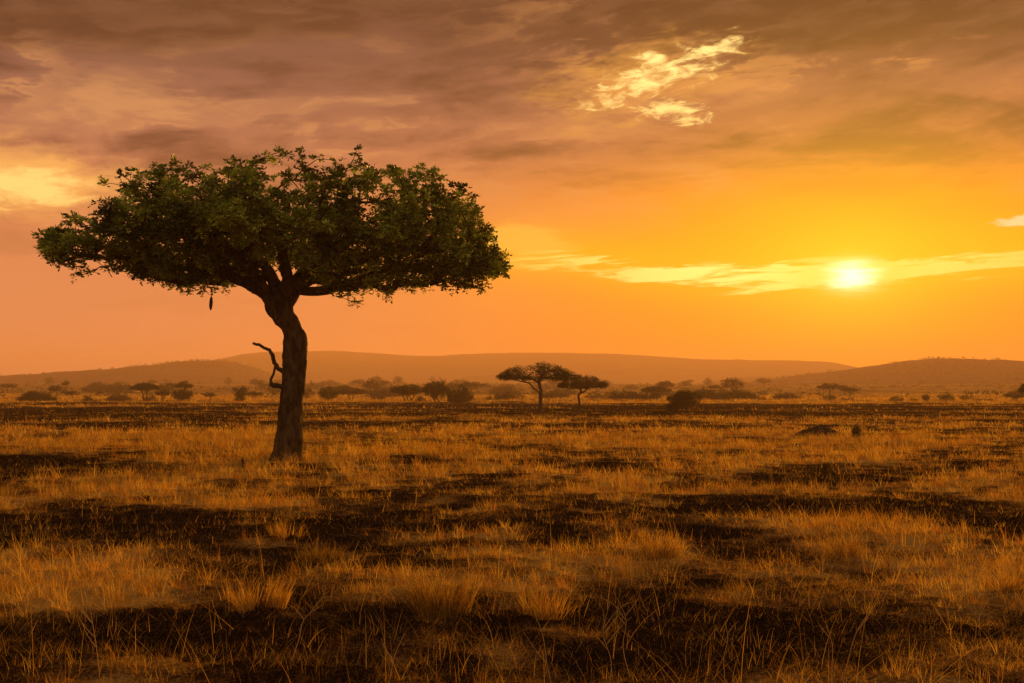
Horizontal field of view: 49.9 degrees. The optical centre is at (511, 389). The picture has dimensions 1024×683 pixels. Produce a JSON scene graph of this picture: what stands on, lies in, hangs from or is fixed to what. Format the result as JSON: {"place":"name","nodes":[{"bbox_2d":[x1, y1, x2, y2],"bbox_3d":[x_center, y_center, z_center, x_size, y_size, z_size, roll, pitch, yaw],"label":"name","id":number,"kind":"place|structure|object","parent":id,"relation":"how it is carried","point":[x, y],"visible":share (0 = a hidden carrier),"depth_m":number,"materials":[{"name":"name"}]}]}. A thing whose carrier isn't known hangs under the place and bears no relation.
{"place":"outdoors","nodes":[
{"label":"outdoors","id":0,"kind":"place"},
{"bbox_2d":[0,360,307,383],"bbox_3d":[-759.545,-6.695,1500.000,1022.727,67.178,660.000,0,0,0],"label":"hills","id":1,"kind":"structure","parent":0,"point":[132,375],"depth_m":1318.48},
{"bbox_2d":[0,383,1023,682],"bbox_3d":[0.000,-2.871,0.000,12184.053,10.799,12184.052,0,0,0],"label":"ground","id":2,"kind":"structure","parent":0,"point":[318,627],"depth_m":15.80,"materials":[{"name":"soil"}]},
{"bbox_2d":[0,383,15,392],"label":"distant tree","id":3,"kind":"object","parent":2,"relation":"on","point":[7,385],"visible":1,"depth_m":463.27,"materials":[{"name":"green plant"}]},
{"bbox_2d":[15,389,60,401],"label":"scrub thicket","id":4,"kind":"object","parent":2,"relation":"on","point":[35,396],"visible":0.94,"depth_m":233.75,"materials":[{"name":"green plant"}]},
{"bbox_2d":[44,377,54,384],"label":"distant tree","id":5,"kind":"object","parent":2,"relation":"on","point":[49,380],"visible":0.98,"depth_m":787.09,"materials":[{"name":"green plant"}]},
{"bbox_2d":[48,385,62,396],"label":"acacia tree","id":6,"kind":"object","parent":2,"relation":"on","point":[52,388],"visible":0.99,"depth_m":329.47,"materials":[{"name":"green plant"}]},
{"bbox_2d":[61,379,69,391],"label":"palm like tree","id":7,"kind":"object","parent":2,"relation":"on","point":[65,383],"visible":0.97,"depth_m":419.79,"materials":[{"name":"green plant"}]},
{"bbox_2d":[65,390,76,394],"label":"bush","id":8,"kind":"object","parent":2,"relation":"on","point":[71,393],"visible":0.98,"depth_m":299.58,"materials":[{"name":"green plant"}]},
{"bbox_2d":[68,594,99,676],"bbox_3d":[-3.538,2.050,9.112,0.255,0.721,0.102,0,0,20],"label":"dry weed","id":9,"kind":"object","parent":2,"relation":"on","point":[90,632],"visible":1,"depth_m":9.12,"materials":[{"name":"plant"}]},
{"bbox_2d":[82,392,94,400],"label":"round bush","id":10,"kind":"object","parent":2,"relation":"on","point":[87,398],"visible":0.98,"depth_m":239.84,"materials":[{"name":"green plant"}]},
{"bbox_2d":[80,381,112,392],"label":"distant tree","id":11,"kind":"object","parent":2,"relation":"on","point":[100,387],"visible":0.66,"depth_m":483.51,"materials":[{"name":"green plant"}]},
{"bbox_2d":[104,381,135,392],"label":"distant tree","id":12,"kind":"object","parent":2,"relation":"on","point":[117,388],"visible":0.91,"depth_m":466.23,"materials":[{"name":"green plant"}]},
{"bbox_2d":[106,393,134,400],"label":"scrub thicket","id":13,"kind":"object","parent":2,"relation":"on","point":[118,397],"visible":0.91,"depth_m":238.98,"materials":[{"name":"green plant"}]},
{"bbox_2d":[128,381,159,398],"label":"acacia tree","id":14,"kind":"object","parent":2,"relation":"on","point":[144,386],"visible":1,"depth_m":261.20,"materials":[{"name":"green plant"}]},
{"bbox_2d":[141,394,155,400],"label":"round bush","id":15,"kind":"object","parent":2,"relation":"on","point":[151,398],"visible":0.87,"depth_m":235.68,"materials":[{"name":"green plant"}]},
{"bbox_2d":[154,388,170,401],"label":"flat bush","id":16,"kind":"object","parent":2,"relation":"on","point":[165,393],"visible":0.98,"depth_m":227.88,"materials":[{"name":"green plant"}]},
{"bbox_2d":[157,382,175,390],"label":"distant tree","id":17,"kind":"object","parent":2,"relation":"on","point":[166,385],"visible":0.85,"depth_m":391.09,"materials":[{"name":"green plant"}]},
{"bbox_2d":[170,387,193,400],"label":"round bush","id":18,"kind":"object","parent":2,"relation":"on","point":[182,394],"visible":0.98,"depth_m":221.16,"materials":[{"name":"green plant"}]},
{"bbox_2d":[173,380,193,389],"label":"acacia tree","id":19,"kind":"object","parent":2,"relation":"on","point":[185,385],"visible":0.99,"depth_m":299.06,"materials":[{"name":"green plant"}]},
{"bbox_2d":[203,392,217,400],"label":"acacia tree","id":20,"kind":"object","parent":2,"relation":"on","point":[208,394],"visible":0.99,"depth_m":234.57,"materials":[{"name":"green plant"}]},
{"bbox_2d":[223,377,233,385],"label":"distant tree","id":21,"kind":"object","parent":2,"relation":"on","point":[228,380],"visible":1,"depth_m":804.18,"materials":[{"name":"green plant"}]},
{"bbox_2d":[231,387,247,400],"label":"cup shaped bush","id":22,"kind":"object","parent":2,"relation":"on","point":[238,394],"visible":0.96,"depth_m":221.53,"materials":[{"name":"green plant"}]},
{"bbox_2d":[244,390,263,397],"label":"acacia tree","id":23,"kind":"object","parent":2,"relation":"on","point":[250,393],"visible":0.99,"depth_m":249.26,"materials":[{"name":"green plant"}]},
{"bbox_2d":[249,378,259,386],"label":"distant tree","id":24,"kind":"object","parent":2,"relation":"on","point":[254,382],"visible":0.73,"depth_m":619.75,"materials":[{"name":"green plant"}]},
{"bbox_2d":[216,572,294,613],"bbox_3d":[-2.885,2.236,12.377,1.000,0.408,1.052,0,0,-21],"label":"grass tussock","id":25,"kind":"object","parent":2,"relation":"on","point":[277,600],"depth_m":12.32,"materials":[{"name":"plant"}]},
{"bbox_2d":[256,380,266,391],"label":"distant tree","id":26,"kind":"object","parent":2,"relation":"on","point":[260,386],"visible":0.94,"depth_m":536.39,"materials":[{"name":"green plant"}]},
{"bbox_2d":[263,380,280,394],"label":"distant tree","id":27,"kind":"object","parent":2,"relation":"on","point":[274,390],"visible":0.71,"depth_m":364.84,"materials":[{"name":"green plant"}]},
{"bbox_2d":[31,144,513,461],"bbox_3d":[-8.146,-2.774,37.736,16.472,11.014,13.132,0,0,0],"label":"sausage tree","id":28,"kind":"object","parent":2,"relation":"on","point":[229,232],"visible":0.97,"depth_m":35.55,"materials":[{"name":"green plant"}]},
{"bbox_2d":[259,514,306,537],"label":"grass tussock","id":29,"kind":"object","parent":2,"relation":"on","point":[278,531],"depth_m":17.76,"materials":[{"name":"plant"}]},
{"bbox_2d":[288,596,326,660],"bbox_3d":[-1.789,2.101,9.611,0.362,0.600,0.112,0,0,11],"label":"dry weed","id":30,"kind":"object","parent":2,"relation":"on","point":[301,625],"visible":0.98,"depth_m":9.60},
{"bbox_2d":[304,386,313,397],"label":"round bush","id":31,"kind":"object","parent":2,"relation":"on","point":[307,392],"visible":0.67,"depth_m":275.05,"materials":[{"name":"green plant"}]},
{"bbox_2d":[305,380,320,388],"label":"distant tree","id":32,"kind":"object","parent":2,"relation":"on","point":[311,384],"visible":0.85,"depth_m":645.93,"materials":[{"name":"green plant"}]},
{"bbox_2d":[287,537,349,564],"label":"grass tussock","id":33,"kind":"object","parent":2,"relation":"on","point":[316,558],"depth_m":15.40,"materials":[{"name":"plant"}]},
{"bbox_2d":[316,379,339,385],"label":"distant tree","id":34,"kind":"object","parent":2,"relation":"on","point":[331,382],"visible":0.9,"depth_m":835.62,"materials":[{"name":"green plant"}]},
{"bbox_2d":[317,385,340,399],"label":"round bush","id":35,"kind":"object","parent":2,"relation":"on","point":[325,393],"visible":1,"depth_m":223.34,"materials":[{"name":"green plant"}]},
{"bbox_2d":[335,384,352,393],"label":"distant tree","id":36,"kind":"object","parent":2,"relation":"on","point":[341,386],"visible":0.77,"depth_m":410.52,"materials":[{"name":"green plant"}]},
{"bbox_2d":[338,387,368,399],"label":"acacia tree","id":37,"kind":"object","parent":2,"relation":"on","point":[355,390],"visible":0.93,"depth_m":261.09,"materials":[{"name":"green plant"}]},
{"bbox_2d":[360,378,379,391],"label":"distant tree","id":38,"kind":"object","parent":2,"relation":"on","point":[368,384],"visible":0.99,"depth_m":407.88,"materials":[{"name":"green plant"}]},
{"bbox_2d":[370,375,382,381],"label":"distant tree","id":39,"kind":"object","parent":2,"relation":"on","point":[377,378],"visible":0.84,"depth_m":821.20,"materials":[{"name":"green plant"}]},
{"bbox_2d":[371,392,386,399],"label":"round bush","id":40,"kind":"object","parent":2,"relation":"on","point":[379,396],"visible":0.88,"depth_m":261.49,"materials":[{"name":"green plant"}]},
{"bbox_2d":[374,379,387,385],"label":"distant tree","id":41,"kind":"object","parent":2,"relation":"on","point":[383,383],"visible":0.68,"depth_m":551.56,"materials":[{"name":"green plant"}]},
{"bbox_2d":[365,385,412,396],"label":"distant tree","id":42,"kind":"object","parent":2,"relation":"on","point":[383,391],"visible":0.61,"depth_m":343.30,"materials":[{"name":"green plant"}]},
{"bbox_2d":[381,633,404,682],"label":"dry weed","id":43,"kind":"object","parent":2,"relation":"on","point":[391,657],"visible":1,"depth_m":8.49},
{"bbox_2d":[392,376,404,383],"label":"distant tree","id":44,"kind":"object","parent":2,"relation":"on","point":[398,381],"visible":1,"depth_m":829.70,"materials":[{"name":"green plant"}]},
{"bbox_2d":[390,383,423,400],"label":"acacia tree","id":45,"kind":"object","parent":2,"relation":"on","point":[413,389],"visible":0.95,"depth_m":226.63,"materials":[{"name":"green plant"}]},
{"bbox_2d":[415,393,425,401],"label":"round bush","id":46,"kind":"object","parent":2,"relation":"on","point":[419,399],"visible":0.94,"depth_m":213.75,"materials":[{"name":"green plant"}]},
{"bbox_2d":[415,551,426,558],"bbox_3d":[-1.292,2.344,15.621,0.170,0.119,0.170,0,0,0],"label":"earth clod","id":47,"kind":"object","parent":2,"relation":"on","point":[421,554],"visible":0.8,"depth_m":15.57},
{"bbox_2d":[373,556,498,621],"bbox_3d":[-0.821,2.115,12.037,1.519,0.688,1.467,0,0,39],"label":"grass tussock","id":48,"kind":"object","parent":2,"relation":"on","point":[429,601],"depth_m":11.85,"materials":[{"name":"plant"}]},
{"bbox_2d":[420,376,452,401],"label":"tall bush","id":49,"kind":"object","parent":2,"relation":"on","point":[438,389],"visible":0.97,"depth_m":216.72,"materials":[{"name":"green plant"}]},
{"bbox_2d":[447,381,457,391],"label":"distant tree","id":50,"kind":"object","parent":2,"relation":"on","point":[455,385],"visible":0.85,"depth_m":469.84,"materials":[{"name":"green plant"}]},
{"bbox_2d":[445,383,474,402],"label":"round bush","id":51,"kind":"object","parent":2,"relation":"on","point":[454,396],"visible":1,"depth_m":206.92,"materials":[{"name":"green plant"}]},
{"bbox_2d":[458,381,483,393],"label":"distant tree","id":52,"kind":"object","parent":2,"relation":"on","point":[470,385],"visible":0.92,"depth_m":438.74,"materials":[{"name":"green plant"}]},
{"bbox_2d":[482,382,492,388],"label":"distant tree","id":53,"kind":"object","parent":2,"relation":"on","point":[486,385],"visible":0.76,"depth_m":675.77,"materials":[{"name":"green plant"}]},
{"bbox_2d":[488,384,522,394],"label":"distant tree","id":54,"kind":"object","parent":2,"relation":"on","point":[502,390],"visible":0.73,"depth_m":434.91,"materials":[{"name":"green plant"}]},
{"bbox_2d":[495,383,515,388],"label":"distant tree","id":55,"kind":"object","parent":2,"relation":"on","point":[504,386],"visible":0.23,"depth_m":593.73,"materials":[{"name":"green plant"}]},
{"bbox_2d":[493,391,525,398],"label":"scrub thicket","id":56,"kind":"object","parent":2,"relation":"on","point":[507,395],"visible":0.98,"depth_m":288.38,"materials":[{"name":"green plant"}]},
{"bbox_2d":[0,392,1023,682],"bbox_3d":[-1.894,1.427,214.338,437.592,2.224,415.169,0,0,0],"label":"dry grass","id":57,"kind":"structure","parent":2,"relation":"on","point":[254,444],"depth_m":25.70,"materials":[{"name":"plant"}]},
{"bbox_2d":[0,356,1023,397],"bbox_3d":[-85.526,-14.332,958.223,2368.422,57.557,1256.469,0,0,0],"label":"woodland","id":58,"kind":"object","parent":2,"relation":"on","point":[763,392],"visible":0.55,"depth_m":894.61,"materials":[{"name":"plant"}]},
{"bbox_2d":[0,401,1023,682],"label":"burnt stubble","id":59,"kind":"object","parent":2,"relation":"on","point":[672,423],"visible":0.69,"depth_m":21.91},
{"bbox_2d":[495,361,578,412],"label":"acacia tree","id":60,"kind":"object","parent":2,"relation":"on","point":[564,375],"visible":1,"depth_m":114.24,"materials":[{"name":"green plant"}]},
{"bbox_2d":[523,606,554,682],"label":"dry weed","id":61,"kind":"object","parent":2,"relation":"on","point":[544,646],"visible":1,"depth_m":8.80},
{"bbox_2d":[528,382,552,389],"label":"distant tree","id":62,"kind":"object","parent":2,"relation":"on","point":[545,386],"visible":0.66,"depth_m":618.28,"materials":[{"name":"green plant"}]},
{"bbox_2d":[507,579,583,620],"bbox_3d":[0.410,2.267,11.867,0.938,0.393,1.104,0,0,0],"label":"grass tussock","id":63,"kind":"object","parent":2,"relation":"on","point":[539,606],"depth_m":11.82,"materials":[{"name":"plant"}]},
{"bbox_2d":[545,379,559,388],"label":"distant tree","id":64,"kind":"object","parent":2,"relation":"on","point":[553,383],"visible":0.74,"depth_m":631.27,"materials":[{"name":"brown plant"}]},
{"bbox_2d":[536,390,570,398],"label":"scrub thicket","id":65,"kind":"object","parent":2,"relation":"on","point":[557,394],"visible":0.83,"depth_m":298.55,"materials":[{"name":"brown plant"}]},
{"bbox_2d":[562,387,576,394],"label":"distant tree","id":66,"kind":"object","parent":2,"relation":"on","point":[569,391],"visible":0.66,"depth_m":407.00,"materials":[{"name":"brown plant"}]},
{"bbox_2d":[557,374,608,409],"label":"acacia tree","id":67,"kind":"object","parent":2,"relation":"on","point":[588,383],"visible":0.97,"depth_m":131.26,"materials":[{"name":"brown plant"}]},
{"bbox_2d":[583,392,603,398],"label":"scrub thicket","id":68,"kind":"object","parent":2,"relation":"on","point":[598,395],"visible":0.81,"depth_m":294.23,"materials":[{"name":"brown plant"}]},
{"bbox_2d":[591,600,636,682],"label":"dry weed","id":69,"kind":"object","parent":2,"relation":"on","point":[612,636],"visible":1,"depth_m":8.78,"materials":[{"name":"plant"}]},
{"bbox_2d":[601,389,640,398],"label":"scrub thicket","id":70,"kind":"object","parent":2,"relation":"on","point":[628,395],"visible":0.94,"depth_m":267.65,"materials":[{"name":"brown plant"}]},
{"bbox_2d":[600,585,641,676],"bbox_3d":[0.921,2.030,9.215,0.351,0.824,0.092,0,0,16],"label":"dry weed","id":71,"kind":"object","parent":2,"relation":"on","point":[625,624],"visible":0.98,"depth_m":9.22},
{"bbox_2d":[623,384,637,388],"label":"distant tree","id":72,"kind":"object","parent":2,"relation":"on","point":[630,386],"visible":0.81,"depth_m":635.87,"materials":[{"name":"brown plant"}]},
{"bbox_2d":[639,389,664,399],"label":"round bush","id":73,"kind":"object","parent":2,"relation":"on","point":[656,395],"visible":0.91,"depth_m":261.11,"materials":[{"name":"brown plant"}]},
{"bbox_2d":[633,526,679,558],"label":"grass tussock","id":74,"kind":"object","parent":2,"relation":"on","point":[658,551],"depth_m":15.81,"materials":[{"name":"plant"}]},
{"bbox_2d":[640,385,672,393],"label":"acacia tree","id":75,"kind":"object","parent":2,"relation":"on","point":[657,389],"visible":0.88,"depth_m":278.51,"materials":[{"name":"brown plant"}]},
{"bbox_2d":[653,391,674,395],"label":"distant tree","id":76,"kind":"object","parent":2,"relation":"on","point":[667,393],"visible":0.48,"depth_m":363.79,"materials":[{"name":"brown plant"}]},
{"bbox_2d":[656,380,675,387],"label":"distant tree","id":77,"kind":"object","parent":2,"relation":"on","point":[664,384],"visible":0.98,"depth_m":434.78,"materials":[{"name":"brown plant"}]},
{"bbox_2d":[660,402,679,409],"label":"shrub","id":78,"kind":"object","parent":2,"relation":"on","point":[669,407],"visible":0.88,"depth_m":127.13,"materials":[{"name":"brown plant"}]},
{"bbox_2d":[666,387,701,410],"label":"thorn bush","id":79,"kind":"object","parent":2,"relation":"on","point":[681,399],"visible":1,"depth_m":125.37,"materials":[{"name":"brown plant"}]},
{"bbox_2d":[681,381,690,387],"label":"distant tree","id":80,"kind":"object","parent":2,"relation":"on","point":[685,383],"visible":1,"depth_m":693.03,"materials":[{"name":"brown plant"}]},
{"bbox_2d":[690,386,720,399],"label":"scrub thicket","id":81,"kind":"object","parent":2,"relation":"on","point":[710,394],"visible":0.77,"depth_m":268.54,"materials":[{"name":"brown plant"}]},
{"bbox_2d":[705,384,721,390],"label":"distant tree","id":82,"kind":"object","parent":2,"relation":"on","point":[715,386],"visible":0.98,"depth_m":456.87,"materials":[{"name":"brown plant"}]},
{"bbox_2d":[716,623,731,676],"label":"dry weed","id":83,"kind":"object","parent":2,"relation":"on","point":[726,646],"visible":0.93,"depth_m":9.33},
{"bbox_2d":[720,377,745,389],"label":"distant tree","id":84,"kind":"object","parent":2,"relation":"on","point":[731,381],"visible":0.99,"depth_m":388.65,"materials":[{"name":"brown plant"}]},
{"bbox_2d":[714,388,760,399],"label":"scrub thicket","id":85,"kind":"object","parent":2,"relation":"on","point":[741,394],"visible":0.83,"depth_m":277.39,"materials":[{"name":"brown plant"}]},
{"bbox_2d":[756,377,772,386],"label":"distant tree","id":86,"kind":"object","parent":2,"relation":"on","point":[762,381],"visible":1,"depth_m":705.19,"materials":[{"name":"brown plant"}]},
{"bbox_2d":[772,392,801,398],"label":"scrub thicket","id":87,"kind":"object","parent":2,"relation":"on","point":[785,396],"visible":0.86,"depth_m":273.64,"materials":[{"name":"brown plant"}]},
{"bbox_2d":[794,426,842,436],"bbox_3d":[15.965,2.175,57.391,2.600,0.635,2.200,0,0,0],"label":"termite mound","id":88,"kind":"object","parent":2,"relation":"on","point":[814,430],"visible":0.65,"depth_m":56.81,"materials":[{"name":"soil"}]},
{"bbox_2d":[818,623,832,682],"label":"dry weed","id":89,"kind":"object","parent":2,"relation":"on","point":[832,650],"visible":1,"depth_m":8.55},
{"bbox_2d":[821,394,837,400],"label":"round bush","id":90,"kind":"object","parent":2,"relation":"on","point":[830,397],"visible":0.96,"depth_m":237.76,"materials":[{"name":"brown plant"}]},
{"bbox_2d":[816,383,843,395],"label":"distant tree","id":91,"kind":"object","parent":2,"relation":"on","point":[827,386],"visible":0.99,"depth_m":350.76,"materials":[{"name":"brown plant"}]},
{"bbox_2d":[812,523,866,558],"bbox_3d":[4.731,2.160,15.960,1.007,0.525,0.913,0,0,-33],"label":"grass tussock","id":92,"kind":"object","parent":2,"relation":"on","point":[839,547],"depth_m":15.94,"materials":[{"name":"plant"}]},
{"bbox_2d":[842,387,858,395],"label":"distant tree","id":93,"kind":"object","parent":2,"relation":"on","point":[850,389],"visible":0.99,"depth_m":337.50,"materials":[{"name":"brown plant"}]},
{"bbox_2d":[851,424,861,436],"bbox_3d":[17.560,2.124,56.164,0.583,0.778,0.526,0,0,0],"label":"sapling","id":94,"kind":"object","parent":2,"relation":"on","point":[855,429],"visible":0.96,"depth_m":56.13,"materials":[{"name":"plant"}]},
{"bbox_2d":[843,601,877,682],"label":"dry weed","id":95,"kind":"object","parent":2,"relation":"on","point":[854,638],"visible":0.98,"depth_m":8.49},
{"bbox_2d":[887,396,903,400],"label":"round bush","id":96,"kind":"object","parent":2,"relation":"on","point":[893,398],"visible":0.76,"depth_m":231.64,"materials":[{"name":"brown plant"}]},
{"bbox_2d":[881,544,909,607],"bbox_3d":[4.263,2.086,12.252,0.320,0.770,0.095,0,0,3],"label":"dry weed","id":97,"kind":"object","parent":2,"relation":"on","point":[891,573],"visible":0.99,"depth_m":12.27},
{"bbox_2d":[921,391,929,400],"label":"thorn bush","id":98,"kind":"object","parent":2,"relation":"on","point":[926,397],"visible":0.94,"depth_m":235.62,"materials":[{"name":"brown plant"}]},
{"bbox_2d":[935,392,956,400],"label":"round bush","id":99,"kind":"object","parent":2,"relation":"on","point":[944,396],"visible":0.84,"depth_m":233.62,"materials":[{"name":"brown plant"}]},
{"bbox_2d":[959,395,973,400],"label":"round bush","id":100,"kind":"object","parent":2,"relation":"on","point":[963,396],"visible":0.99,"depth_m":237.83,"materials":[{"name":"brown plant"}]},
{"bbox_2d":[965,584,985,638],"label":"dry weed","id":101,"kind":"object","parent":2,"relation":"on","point":[976,610],"visible":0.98,"depth_m":10.56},
{"bbox_2d":[976,569,1023,590],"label":"grass tussock","id":102,"kind":"object","parent":2,"relation":"on","point":[1011,585],"depth_m":13.13,"materials":[{"name":"plant"}]},
{"bbox_2d":[1002,392,1023,401],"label":"flat bush","id":103,"kind":"object","parent":2,"relation":"on","point":[1015,395],"visible":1,"depth_m":224.48,"materials":[{"name":"brown plant"}]},
{"bbox_2d":[1016,383,1023,393],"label":"acacia tree","id":104,"kind":"object","parent":2,"relation":"on","point":[1021,389],"visible":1,"depth_m":160.06,"materials":[{"name":"brown plant"}]},
{"bbox_2d":[0,0,1023,375],"label":"sky","id":105,"kind":"structure","parent":0,"point":[835,181],"materials":[{"name":"orange"}]},
{"bbox_2d":[445,374,615,383],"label":"hills","id":106,"kind":"structure","parent":0,"point":[485,378],"depth_m":1886.49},
{"bbox_2d":[211,351,858,383],"bbox_3d":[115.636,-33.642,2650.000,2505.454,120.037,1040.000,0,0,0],"label":"hills","id":107,"kind":"structure","parent":0,"point":[344,367],"depth_m":2383.05,"materials":[{"name":"soil"}]},
{"bbox_2d":[693,376,779,383],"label":"hills","id":108,"kind":"structure","parent":0,"point":[747,379],"depth_m":1693.34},
{"bbox_2d":[743,358,1023,383],"bbox_3d":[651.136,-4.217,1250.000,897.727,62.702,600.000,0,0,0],"label":"hills","id":109,"kind":"structure","parent":0,"point":[950,377],"depth_m":1095.13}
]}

